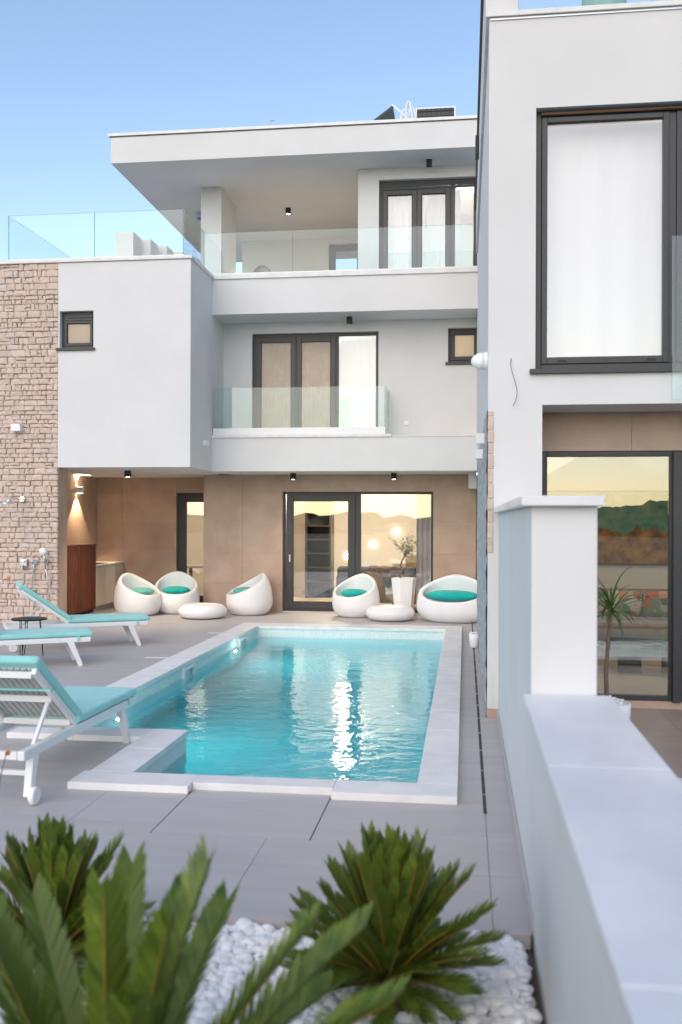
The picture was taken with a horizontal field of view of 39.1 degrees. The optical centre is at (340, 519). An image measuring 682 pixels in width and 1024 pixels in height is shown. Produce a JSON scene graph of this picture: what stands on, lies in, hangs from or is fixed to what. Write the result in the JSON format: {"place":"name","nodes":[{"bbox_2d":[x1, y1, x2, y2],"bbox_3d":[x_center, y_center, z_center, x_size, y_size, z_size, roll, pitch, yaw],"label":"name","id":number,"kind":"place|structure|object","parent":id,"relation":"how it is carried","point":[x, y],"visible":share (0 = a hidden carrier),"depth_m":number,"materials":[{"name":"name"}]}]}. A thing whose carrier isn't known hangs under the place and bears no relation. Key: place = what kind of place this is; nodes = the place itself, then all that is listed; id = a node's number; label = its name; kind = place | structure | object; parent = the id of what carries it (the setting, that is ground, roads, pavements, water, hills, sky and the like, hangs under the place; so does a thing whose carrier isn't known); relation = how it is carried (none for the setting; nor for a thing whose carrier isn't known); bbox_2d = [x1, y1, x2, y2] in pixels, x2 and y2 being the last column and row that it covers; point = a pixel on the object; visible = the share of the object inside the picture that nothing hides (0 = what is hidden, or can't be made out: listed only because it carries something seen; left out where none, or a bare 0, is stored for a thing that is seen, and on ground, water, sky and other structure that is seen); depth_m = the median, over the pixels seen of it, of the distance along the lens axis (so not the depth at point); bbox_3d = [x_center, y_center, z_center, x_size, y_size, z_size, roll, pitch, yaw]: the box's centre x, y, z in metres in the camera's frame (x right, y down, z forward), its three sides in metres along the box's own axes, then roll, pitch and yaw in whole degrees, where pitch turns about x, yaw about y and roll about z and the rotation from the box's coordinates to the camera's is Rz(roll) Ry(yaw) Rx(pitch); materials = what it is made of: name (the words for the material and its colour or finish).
{"place":"outdoors","nodes":[
{"label":"outdoors","id":0,"kind":"place"},
{"bbox_2d":[116,232,200,262],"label":"chimney wall","id":1,"kind":"structure","parent":0,"point":[130,244],"depth_m":20.95,"materials":[{"name":"white paint"}]},
{"bbox_2d":[0,607,533,948],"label":"deck","id":2,"kind":"structure","parent":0,"point":[269,875],"depth_m":5.66,"materials":[{"name":"tile"}]},
{"bbox_2d":[11,616,46,655],"bbox_3d":[-3.971,1.493,12.229,0.440,0.486,0.440,0,0,7],"label":"side table","id":3,"kind":"object","parent":2,"relation":"on","point":[33,618],"visible":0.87,"depth_m":12.18,"materials":[{"name":"black metal"}]},
{"bbox_2d":[0,627,92,665],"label":"sun lounger","id":4,"kind":"object","parent":2,"relation":"on","point":[68,637],"visible":1,"depth_m":11.36,"materials":[{"name":"teal fabric"}]},
{"bbox_2d":[0,655,136,804],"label":"sun lounger","id":5,"kind":"object","parent":2,"relation":"on","point":[34,692],"visible":1,"depth_m":6.36,"materials":[{"name":"white plastic"}]},
{"bbox_2d":[3,581,149,651],"bbox_3d":[-3.630,1.293,13.205,1.892,0.902,0.656,0,0,-24],"label":"sun lounger","id":6,"kind":"object","parent":2,"relation":"on","point":[127,621],"visible":0.84,"depth_m":13.05,"materials":[{"name":"white plastic"}]},
{"bbox_2d":[67,544,96,614],"bbox_3d":[-4.971,1.090,17.443,0.572,1.284,1.345,0,0,7],"label":"slatted cabinet","id":7,"kind":"object","parent":2,"relation":"on","point":[81,578],"visible":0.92,"depth_m":17.39,"materials":[{"name":"red wood"}]},
{"bbox_2d":[90,561,123,611],"bbox_3d":[-4.790,1.283,18.836,0.577,0.898,1.459,0,0,7],"label":"kitchen counter","id":8,"kind":"object","parent":2,"relation":"on","point":[109,574],"visible":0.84,"depth_m":18.65,"materials":[{"name":"stone"}]},
{"bbox_2d":[96,566,105,605],"bbox_3d":[-4.590,1.259,18.322,0.019,0.730,0.477,0,0,7],"label":"door","id":9,"kind":"structure","parent":8,"relation":"in","point":[100,571],"depth_m":18.30,"materials":[{"name":"beige wood"}]},
{"bbox_2d":[106,565,114,603],"bbox_3d":[-4.528,1.259,18.800,0.019,0.730,0.477,0,0,7],"label":"door","id":10,"kind":"structure","parent":8,"relation":"in","point":[110,570],"depth_m":18.81,"materials":[{"name":"beige wood"}]},
{"bbox_2d":[115,564,122,586],"bbox_3d":[-4.466,1.259,19.278,0.019,0.730,0.477,0,0,7],"label":"door","id":11,"kind":"structure","parent":8,"relation":"in","point":[118,568],"depth_m":19.24,"materials":[{"name":"beige wood"}]},
{"bbox_2d":[114,573,161,615],"bbox_3d":[-3.717,1.353,17.550,0.860,0.765,0.860,0,0,29],"label":"egg armchair","id":12,"kind":"object","parent":2,"relation":"on","point":[127,599],"visible":0.94,"depth_m":17.25,"materials":[{"name":"white plastic"}]},
{"bbox_2d":[130,587,154,594],"bbox_3d":[-3.667,1.312,17.522,0.495,0.160,0.495,0,0,-38],"label":"seat cushion","id":13,"kind":"object","parent":12,"relation":"on","point":[145,591],"visible":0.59,"depth_m":17.36,"materials":[{"name":"teal fabric"}]},
{"bbox_2d":[154,571,199,613],"bbox_3d":[-3.084,1.356,18.003,0.860,0.765,0.860,0,0,-7],"label":"egg armchair","id":14,"kind":"object","parent":2,"relation":"on","point":[172,603],"visible":0.79,"depth_m":17.84,"materials":[{"name":"white plastic"}]},
{"bbox_2d":[162,586,190,593],"bbox_3d":[-3.077,1.314,17.946,0.495,0.160,0.495,0,0,16],"label":"seat cushion","id":15,"kind":"object","parent":14,"relation":"on","point":[175,590],"visible":0.87,"depth_m":17.77,"materials":[{"name":"teal fabric"}]},
{"bbox_2d":[178,603,226,618],"bbox_3d":[-2.458,1.618,17.075,0.860,0.245,0.860,0,0,7],"label":"pebble table","id":16,"kind":"object","parent":2,"relation":"on","point":[202,610],"visible":1,"depth_m":16.75,"materials":[{"name":"white plastic"}]},
{"bbox_2d":[7,622,461,804],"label":"pool","id":17,"kind":"structure","parent":2,"relation":"in","point":[143,760],"depth_m":7.42,"materials":[{"name":"stone"}]},
{"bbox_2d":[95,636,442,782],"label":"pool water","id":18,"kind":"structure","parent":17,"relation":"in","point":[356,709],"depth_m":9.46,"materials":[{"name":"blue liquid"}]},
{"bbox_2d":[0,115,477,623],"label":"villa","id":19,"kind":"object","parent":2,"relation":"on","point":[146,370],"visible":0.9,"depth_m":17.06,"materials":[{"name":"paint"}]},
{"bbox_2d":[0,496,24,503],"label":"rain shower","id":20,"kind":"object","parent":19,"relation":"attached to","point":[21,498],"visible":1,"depth_m":15.65,"materials":[{"name":"silver metal"}]},
{"bbox_2d":[11,424,22,431],"bbox_3d":[-5.368,-1.529,15.935,0.160,0.120,0.170,0,0,7],"label":"cube wall lamp","id":21,"kind":"object","parent":19,"relation":"attached to","point":[16,427],"visible":1,"depth_m":15.85,"materials":[{"name":"metal"}]},
{"bbox_2d":[20,559,27,569],"bbox_3d":[-5.270,0.737,15.896,0.140,0.191,0.098,0,0,7],"label":"shower mixer","id":22,"kind":"object","parent":19,"relation":"attached to","point":[23,562],"visible":1,"depth_m":15.90,"materials":[{"name":"metal"}]},
{"bbox_2d":[31,547,48,599],"bbox_3d":[-4.964,0.924,15.840,0.317,0.950,0.132,0,0,7],"label":"hand shower","id":23,"kind":"object","parent":19,"relation":"attached to","point":[42,550],"visible":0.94,"depth_m":15.80,"materials":[{"name":"silver metal"}]},
{"bbox_2d":[56,312,94,350],"bbox_3d":[-4.369,-3.126,15.920,0.663,0.657,0.225,0,0,7],"label":"window","id":24,"kind":"structure","parent":19,"relation":"in","point":[77,327],"depth_m":15.95,"materials":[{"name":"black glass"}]},
{"bbox_2d":[75,487,83,492],"bbox_3d":[-5.044,-0.578,18.539,0.138,0.125,0.100,0,0,7],"label":"wall lamp","id":25,"kind":"object","parent":19,"relation":"attached to","point":[79,489],"visible":1,"depth_m":18.49,"materials":[{"name":"grey metal"}]},
{"bbox_2d":[124,470,130,476],"bbox_3d":[-3.731,-0.807,16.794,0.096,0.116,0.096,0,0,7],"label":"downlight","id":26,"kind":"object","parent":19,"relation":"attached to","point":[127,473],"visible":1,"depth_m":16.75,"materials":[{"name":"black metal"}]},
{"bbox_2d":[178,493,203,602],"bbox_3d":[-2.726,0.586,19.440,1.184,2.268,0.098,0,0,7],"label":"kitchen door","id":27,"kind":"structure","parent":19,"relation":"in","point":[183,498],"depth_m":19.45,"materials":[{"name":"black metal"}]},
{"bbox_2d":[187,564,202,576],"bbox_3d":[-2.717,1.358,20.768,1.500,0.755,0.900,0,0,7],"label":"dining table","id":28,"kind":"object","parent":19,"relation":"on","point":[190,566],"visible":0.1,"depth_m":20.89,"materials":[{"name":"beige wood"}]},
{"bbox_2d":[203,440,208,446],"bbox_3d":[-2.315,-1.318,16.483,0.044,0.100,0.230,0,0,7],"label":"socket pair","id":29,"kind":"object","parent":19,"relation":"attached to","point":[206,443],"visible":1,"depth_m":16.42},
{"bbox_2d":[253,265,270,272],"bbox_3d":[-1.679,-4.767,20.436,0.660,1.318,0.640,0,0,7],"label":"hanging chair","id":30,"kind":"object","parent":19,"relation":"on","point":[261,268],"visible":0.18,"depth_m":20.26,"materials":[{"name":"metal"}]},
{"bbox_2d":[262,343,290,427],"bbox_3d":[-1.199,-2.347,17.704,0.546,1.830,0.012,0,0,7],"label":"curtain","id":31,"kind":"object","parent":19,"relation":"attached to","point":[276,377],"visible":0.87,"depth_m":17.70,"materials":[{"name":"beige fabric"}]},
{"bbox_2d":[286,208,290,214],"bbox_3d":[-1.076,-6.305,19.602,0.096,0.116,0.096,0,0,7],"label":"downlight","id":32,"kind":"object","parent":19,"relation":"attached to","point":[288,211],"visible":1,"depth_m":19.56,"materials":[{"name":"black metal"}]},
{"bbox_2d":[290,473,295,479],"bbox_3d":[-0.873,-0.798,17.557,0.096,0.116,0.096,0,0,7],"label":"downlight","id":33,"kind":"object","parent":19,"relation":"attached to","point":[292,476],"visible":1,"depth_m":17.51,"materials":[{"name":"black metal"}]},
{"bbox_2d":[302,342,329,427],"bbox_3d":[-0.457,-2.345,17.609,0.531,1.830,0.012,0,0,7],"label":"curtain","id":34,"kind":"object","parent":19,"relation":"attached to","point":[315,378],"visible":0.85,"depth_m":17.61,"materials":[{"name":"beige fabric"}]},
{"bbox_2d":[253,332,378,427],"bbox_3d":[-0.466,-2.346,17.637,2.336,2.148,0.098,0,0,7],"label":"balcony door","id":35,"kind":"structure","parent":19,"relation":"in","point":[296,340],"depth_m":17.63,"materials":[{"name":"black metal"}]},
{"bbox_2d":[305,501,333,597],"bbox_3d":[-0.482,0.596,21.690,0.590,2.295,0.500,0,0,7],"label":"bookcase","id":36,"kind":"object","parent":19,"relation":"on","point":[319,548],"visible":0.83,"depth_m":21.88,"materials":[{"name":"grey wood"}]},
{"bbox_2d":[329,244,357,269],"bbox_3d":[0.121,-5.180,21.797,0.780,2.140,0.098,0,0,7],"label":"terrace door","id":37,"kind":"structure","parent":19,"relation":"in","point":[346,247],"depth_m":21.78,"materials":[{"name":"plastic"}]},
{"bbox_2d":[346,316,351,323],"bbox_3d":[0.151,-3.551,17.073,0.096,0.116,0.096,0,0,7],"label":"downlight","id":38,"kind":"object","parent":19,"relation":"attached to","point":[348,320],"visible":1,"depth_m":17.03,"materials":[{"name":"black metal"}]},
{"bbox_2d":[339,340,375,426],"bbox_3d":[0.343,-2.324,17.854,0.750,2.050,0.060,0,0,7],"label":"curtain","id":39,"kind":"object","parent":19,"relation":"hanging from","point":[357,385],"visible":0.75,"depth_m":17.86,"materials":[{"name":"white fabric"}]},
{"bbox_2d":[283,492,432,612],"bbox_3d":[0.315,0.600,18.124,2.845,2.263,0.130,0,0,7],"label":"sliding door","id":40,"kind":"structure","parent":19,"relation":"in","point":[353,499],"depth_m":18.18,"materials":[{"name":"black metal"}]},
{"bbox_2d":[336,566,415,586],"bbox_3d":[0.895,1.373,20.645,1.900,0.750,0.880,0,0,22],"label":"sofa","id":41,"kind":"object","parent":19,"relation":"on","point":[342,574],"visible":0.16,"depth_m":20.37,"materials":[{"name":"grey fabric"}]},
{"bbox_2d":[374,104,404,119],"bbox_3d":[1.018,-7.296,18.611,0.800,0.820,1.630,0,0,7],"label":"solar collector","id":42,"kind":"object","parent":19,"relation":"on","point":[388,113],"visible":0.13,"depth_m":17.89,"materials":[{"name":"grey metal"}]},
{"bbox_2d":[391,473,396,478],"bbox_3d":[0.955,-0.791,17.321,0.096,0.116,0.096,0,0,7],"label":"downlight","id":43,"kind":"object","parent":19,"relation":"attached to","point":[393,475],"visible":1,"depth_m":17.27,"materials":[{"name":"black metal"}]},
{"bbox_2d":[388,190,424,268],"bbox_3d":[1.163,-5.121,17.648,0.750,1.950,0.070,0,0,7],"label":"curtain","id":44,"kind":"object","parent":19,"relation":"hanging from","point":[399,237],"visible":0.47,"depth_m":17.65,"materials":[{"name":"white fabric"}]},
{"bbox_2d":[400,100,415,118],"bbox_3d":[1.214,-7.283,17.588,0.341,0.796,0.122,0,0,7],"label":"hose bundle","id":45,"kind":"object","parent":19,"relation":"on","point":[406,116],"visible":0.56,"depth_m":17.56,"materials":[{"name":"white plastic"}]},
{"bbox_2d":[416,494,430,609],"bbox_3d":[1.592,0.471,18.347,0.300,2.530,0.080,0,0,7],"label":"curtain","id":46,"kind":"object","parent":19,"relation":"hanging from","point":[423,537],"visible":0.59,"depth_m":18.35,"materials":[{"name":"grey fabric"}]},
{"bbox_2d":[379,178,476,268],"bbox_3d":[1.971,-5.123,17.323,2.564,2.040,0.100,0,0,7],"label":"balcony door","id":47,"kind":"structure","parent":19,"relation":"in","point":[427,187],"depth_m":17.35,"materials":[{"name":"black metal"}]},
{"bbox_2d":[426,159,431,166],"bbox_3d":[1.555,-6.296,16.943,0.096,0.116,0.096,0,0,7],"label":"downlight","id":48,"kind":"object","parent":19,"relation":"attached to","point":[428,162],"visible":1,"depth_m":16.90,"materials":[{"name":"black metal"}]},
{"bbox_2d":[416,106,455,117],"bbox_3d":[1.766,-7.252,17.887,0.730,0.744,0.374,0,0,7],"label":"air conditioner","id":49,"kind":"object","parent":19,"relation":"on","point":[436,112],"visible":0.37,"depth_m":17.72,"materials":[{"name":"black metal"}]},
{"bbox_2d":[427,189,460,266],"bbox_3d":[1.891,-5.118,17.706,0.620,1.950,0.070,0,0,7],"label":"curtain","id":50,"kind":"object","parent":19,"relation":"hanging from","point":[436,233],"visible":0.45,"depth_m":17.71,"materials":[{"name":"white fabric"}]},
{"bbox_2d":[445,328,476,364],"bbox_3d":[2.204,-3.108,17.229,0.658,0.662,0.225,0,0,7],"label":"window","id":51,"kind":"structure","parent":19,"relation":"in","point":[462,343],"depth_m":17.27,"materials":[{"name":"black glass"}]},
{"bbox_2d":[150,791,330,839],"bbox_3d":[-0.564,1.753,5.724,0.910,0.012,0.850,0,0,7],"label":"slab","id":52,"kind":"object","parent":2,"relation":"on","point":[254,815],"visible":0.95,"depth_m":5.67,"materials":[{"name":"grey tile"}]},
{"bbox_2d":[226,573,272,615],"bbox_3d":[-1.693,1.361,17.763,0.860,0.765,0.860,0,0,-21],"label":"egg armchair","id":53,"kind":"object","parent":2,"relation":"on","point":[256,598],"visible":0.98,"depth_m":17.44,"materials":[{"name":"white plastic"}]},
{"bbox_2d":[233,587,250,593],"bbox_3d":[-1.747,1.319,17.742,0.495,0.160,0.495,0,0,-43],"label":"seat cushion","id":54,"kind":"object","parent":53,"relation":"on","point":[238,590],"visible":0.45,"depth_m":17.59,"materials":[{"name":"teal fabric"}]},
{"bbox_2d":[332,574,379,617],"bbox_3d":[0.271,1.367,17.438,0.860,0.765,0.860,0,0,31],"label":"egg armchair","id":55,"kind":"object","parent":2,"relation":"on","point":[353,607],"visible":0.94,"depth_m":17.17,"materials":[{"name":"white plastic"}]},
{"bbox_2d":[340,589,366,596],"bbox_3d":[0.242,1.326,17.389,0.495,0.160,0.495,0,0,-36],"label":"seat cushion","id":56,"kind":"object","parent":55,"relation":"on","point":[351,592],"visible":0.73,"depth_m":17.20,"materials":[{"name":"teal fabric"}]},
{"bbox_2d":[366,605,414,621],"bbox_3d":[0.865,1.629,16.807,0.860,0.245,0.860,0,0,7],"label":"pebble table","id":57,"kind":"object","parent":2,"relation":"on","point":[391,613],"visible":1,"depth_m":16.48,"materials":[{"name":"white plastic"}]},
{"bbox_2d":[391,577,415,607],"bbox_3d":[1.146,1.398,17.497,0.449,0.710,0.458,0,0,7],"label":"planter","id":58,"kind":"object","parent":2,"relation":"on","point":[403,588],"visible":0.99,"depth_m":17.34,"materials":[{"name":"white ceramic"}]},
{"bbox_2d":[388,532,418,577],"bbox_3d":[1.151,0.646,17.518,0.613,0.905,0.373,0,0,7],"label":"olive tree","id":59,"kind":"object","parent":58,"relation":"on","point":[406,552],"visible":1,"depth_m":17.48,"materials":[{"name":"green plant"}]},
{"bbox_2d":[417,574,476,622],"bbox_3d":[1.952,1.356,16.636,1.307,0.800,0.903,0,0,21],"label":"egg loveseat","id":60,"kind":"object","parent":2,"relation":"on","point":[428,609],"visible":0.77,"depth_m":16.42,"materials":[{"name":"white plastic"}]},
{"bbox_2d":[426,590,476,601],"bbox_3d":[1.932,1.312,16.584,0.987,0.194,0.502,0,-2,21],"label":"seat cushion","id":61,"kind":"object","parent":60,"relation":"on","point":[451,595],"visible":0.91,"depth_m":16.39,"materials":[{"name":"teal fabric"}]},
{"bbox_2d":[469,632,478,647],"bbox_3d":[1.827,1.641,13.174,0.144,0.229,0.144,0,0,7],"label":"pot","id":62,"kind":"object","parent":2,"relation":"on","point":[473,639],"visible":1,"depth_m":13.12,"materials":[{"name":"white plastic"}]},
{"bbox_2d":[471,623,486,815],"bbox_3d":[1.618,1.762,11.590,0.021,0.010,11.825,0,0,7],"label":"drain channel","id":63,"kind":"object","parent":2,"relation":"on","point":[482,770],"visible":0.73,"depth_m":7.51,"materials":[{"name":"black metal"}]},
{"bbox_2d":[0,0,664,272],"label":"sky","id":64,"kind":"structure","parent":0,"point":[74,73],"materials":[{"name":"blue"}]},
{"bbox_2d":[530,949,544,1023],"bbox_3d":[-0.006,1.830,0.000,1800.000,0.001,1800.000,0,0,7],"label":"ground","id":65,"kind":"structure","parent":0,"point":[537,985],"depth_m":3.77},
{"bbox_2d":[253,949,541,1023],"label":"garden bed","id":66,"kind":"object","parent":65,"relation":"in","point":[532,983],"visible":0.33,"depth_m":3.77,"materials":[{"name":"soil"}]},
{"bbox_2d":[0,749,10,780],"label":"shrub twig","id":67,"kind":"object","parent":66,"relation":"on","point":[8,752],"visible":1,"depth_m":4.12,"materials":[{"name":"plant"}]},
{"bbox_2d":[0,811,156,993],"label":"cycad","id":68,"kind":"object","parent":66,"relation":"on","point":[56,857],"visible":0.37,"depth_m":3.67,"materials":[{"name":"green plant"}]},
{"bbox_2d":[0,833,411,1023],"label":"cycad","id":69,"kind":"object","parent":66,"relation":"on","point":[135,973],"visible":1,"depth_m":2.46,"materials":[{"name":"green plant"}]},
{"bbox_2d":[0,909,541,1023],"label":"pebbles","id":70,"kind":"object","parent":66,"relation":"on","point":[243,943],"visible":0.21,"depth_m":3.63,"materials":[{"name":"white gravel"}]},
{"bbox_2d":[12,902,529,949],"bbox_3d":[-1.123,1.774,4.312,3.880,0.063,0.030,0,0,7],"label":"bed edging","id":71,"kind":"object","parent":66,"relation":"on","point":[522,937],"visible":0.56,"depth_m":4.19,"materials":[{"name":"grey concrete"}]},
{"bbox_2d":[279,818,509,1023],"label":"cycad","id":72,"kind":"object","parent":66,"relation":"on","point":[391,874],"visible":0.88,"depth_m":3.40,"materials":[{"name":"green plant"}]},
{"bbox_2d":[494,496,681,1023],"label":"garden wall","id":73,"kind":"structure","parent":65,"relation":"on","point":[594,784],"depth_m":3.22,"materials":[{"name":"white paint"}]},
{"bbox_2d":[474,0,681,717],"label":"neighbour house","id":74,"kind":"structure","parent":0,"point":[593,423],"depth_m":8.52,"materials":[{"name":"white paint"}]},
{"bbox_2d":[475,135,478,159],"bbox_3d":[1.827,-4.984,12.874,0.050,0.280,0.200,0,0,7],"label":"black wall lamp","id":75,"kind":"object","parent":74,"relation":"attached to","point":[476,147],"visible":0.86,"depth_m":12.78,"materials":[{"name":"metal"}]},
{"bbox_2d":[475,449,482,459],"bbox_3d":[1.486,-0.702,10.295,0.095,0.106,0.100,0,0,7],"label":"cube wall lamp","id":76,"kind":"object","parent":74,"relation":"attached to","point":[478,454],"visible":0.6,"depth_m":10.25,"materials":[{"name":"metal"}]},
{"bbox_2d":[471,352,487,369],"bbox_3d":[1.276,-1.466,8.860,0.150,0.170,0.170,0,0,7],"label":"dome camera","id":77,"kind":"object","parent":74,"relation":"attached to","point":[479,361],"visible":1,"depth_m":8.80,"materials":[{"name":"white plastic"}]},
{"bbox_2d":[476,433,484,444],"bbox_3d":[1.371,-0.792,9.402,0.095,0.106,0.100,0,0,7],"label":"cube wall lamp","id":78,"kind":"object","parent":74,"relation":"attached to","point":[479,438],"visible":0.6,"depth_m":9.36,"materials":[{"name":"metal"}]},
{"bbox_2d":[510,360,517,405],"bbox_3d":[1.520,-1.222,8.478,0.034,0.428,0.076,0,0,-41],"label":"loose cable","id":79,"kind":"object","parent":74,"relation":"attached to","point":[515,382],"visible":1,"depth_m":8.47,"materials":[{"name":"grey plastic"}]},
{"bbox_2d":[581,0,626,5],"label":"glass railing","id":80,"kind":"object","parent":74,"relation":"on","point":[591,2],"depth_m":9.36,"materials":[{"name":"clear glass"}]},
{"bbox_2d":[547,122,661,356],"bbox_3d":[3.371,-2.443,8.620,3.140,2.310,0.028,0,0,7],"label":"curtain","id":81,"kind":"object","parent":74,"relation":"hanging from","point":[604,244],"visible":0.7,"depth_m":8.74,"materials":[{"name":"white fabric"}]},
{"bbox_2d":[530,105,681,373],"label":"tall window","id":82,"kind":"structure","parent":74,"relation":"in","point":[670,360],"depth_m":8.43,"materials":[{"name":"black metal"}]},
{"bbox_2d":[547,490,667,564],"bbox_3d":[3.808,0.103,12.893,2.390,1.000,0.049,0,0,7],"label":"painting","id":83,"kind":"object","parent":74,"relation":"attached to","point":[632,527],"visible":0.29,"depth_m":12.87,"materials":[{"name":"fabric"}]},
{"bbox_2d":[542,451,681,702],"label":"sliding door","id":84,"kind":"structure","parent":74,"relation":"in","point":[674,574],"depth_m":8.98,"materials":[{"name":"black metal"}]},
{"bbox_2d":[597,588,666,642],"bbox_3d":[3.905,1.308,12.311,2.600,0.800,0.880,0,0,7],"label":"sofa","id":85,"kind":"object","parent":74,"relation":"on","point":[653,628],"visible":0.06,"depth_m":11.94,"materials":[{"name":"beige fabric"}]},
{"bbox_2d":[597,590,604,617],"bbox_3d":[3.150,1.081,12.318,0.520,0.380,0.251,0,0,7],"label":"printed cushion","id":86,"kind":"object","parent":85,"relation":"on","point":[600,608],"visible":0.12,"depth_m":12.23,"materials":[{"name":"multicoloured fabric"}]},
{"bbox_2d":[603,590,641,618],"bbox_3d":[3.577,1.083,12.262,0.520,0.380,0.251,0,0,7],"label":"printed cushion","id":87,"kind":"object","parent":85,"relation":"on","point":[636,606],"visible":0.63,"depth_m":12.17,"materials":[{"name":"multicoloured fabric"}]},
{"bbox_2d":[642,591,666,619],"bbox_3d":[4.092,1.084,12.196,0.520,0.380,0.251,0,0,7],"label":"printed cushion","id":88,"kind":"object","parent":85,"relation":"on","point":[655,607],"visible":0.65,"depth_m":12.13,"materials":[{"name":"multicoloured fabric"}]},
{"bbox_2d":[600,637,666,673],"bbox_3d":[3.450,1.534,10.746,0.980,0.344,0.538,0,0,26],"label":"coffee table","id":89,"kind":"object","parent":74,"relation":"on","point":[629,655],"visible":0.76,"depth_m":10.69,"materials":[{"name":"white"}]},
{"bbox_2d":[630,708,681,777],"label":"terrace","id":90,"kind":"structure","parent":0,"point":[660,730],"depth_m":8.03,"materials":[{"name":"tile"}]},
{"bbox_2d":[602,695,630,718],"bbox_3d":[2.219,1.614,7.930,0.340,0.302,0.340,0,0,7],"label":"plant bowl","id":91,"kind":"object","parent":90,"relation":"on","point":[624,706],"visible":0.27,"depth_m":7.83,"materials":[{"name":"white ceramic"}]},
{"bbox_2d":[597,566,651,695],"bbox_3d":[2.209,0.964,7.928,0.726,1.188,0.682,0,0,7],"label":"dracaena","id":92,"kind":"object","parent":91,"relation":"in","point":[608,605],"visible":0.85,"depth_m":7.92,"materials":[{"name":"green plant"}]},
{"bbox_3d":[0.835,1.743,18.999,1.400,0.012,1.300,0,0,7],"label":"rug","id":93,"kind":"object","parent":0,"visible":0},
{"bbox_2d":[367,565,415,604],"bbox_3d":[1.070,1.324,18.911,0.880,0.850,0.850,0,0,-38],"label":"lounge chair","id":94,"kind":"object","parent":93,"relation":"on","point":[381,576],"visible":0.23,"depth_m":18.52,"materials":[{"name":"beige fabric"}]}
]}

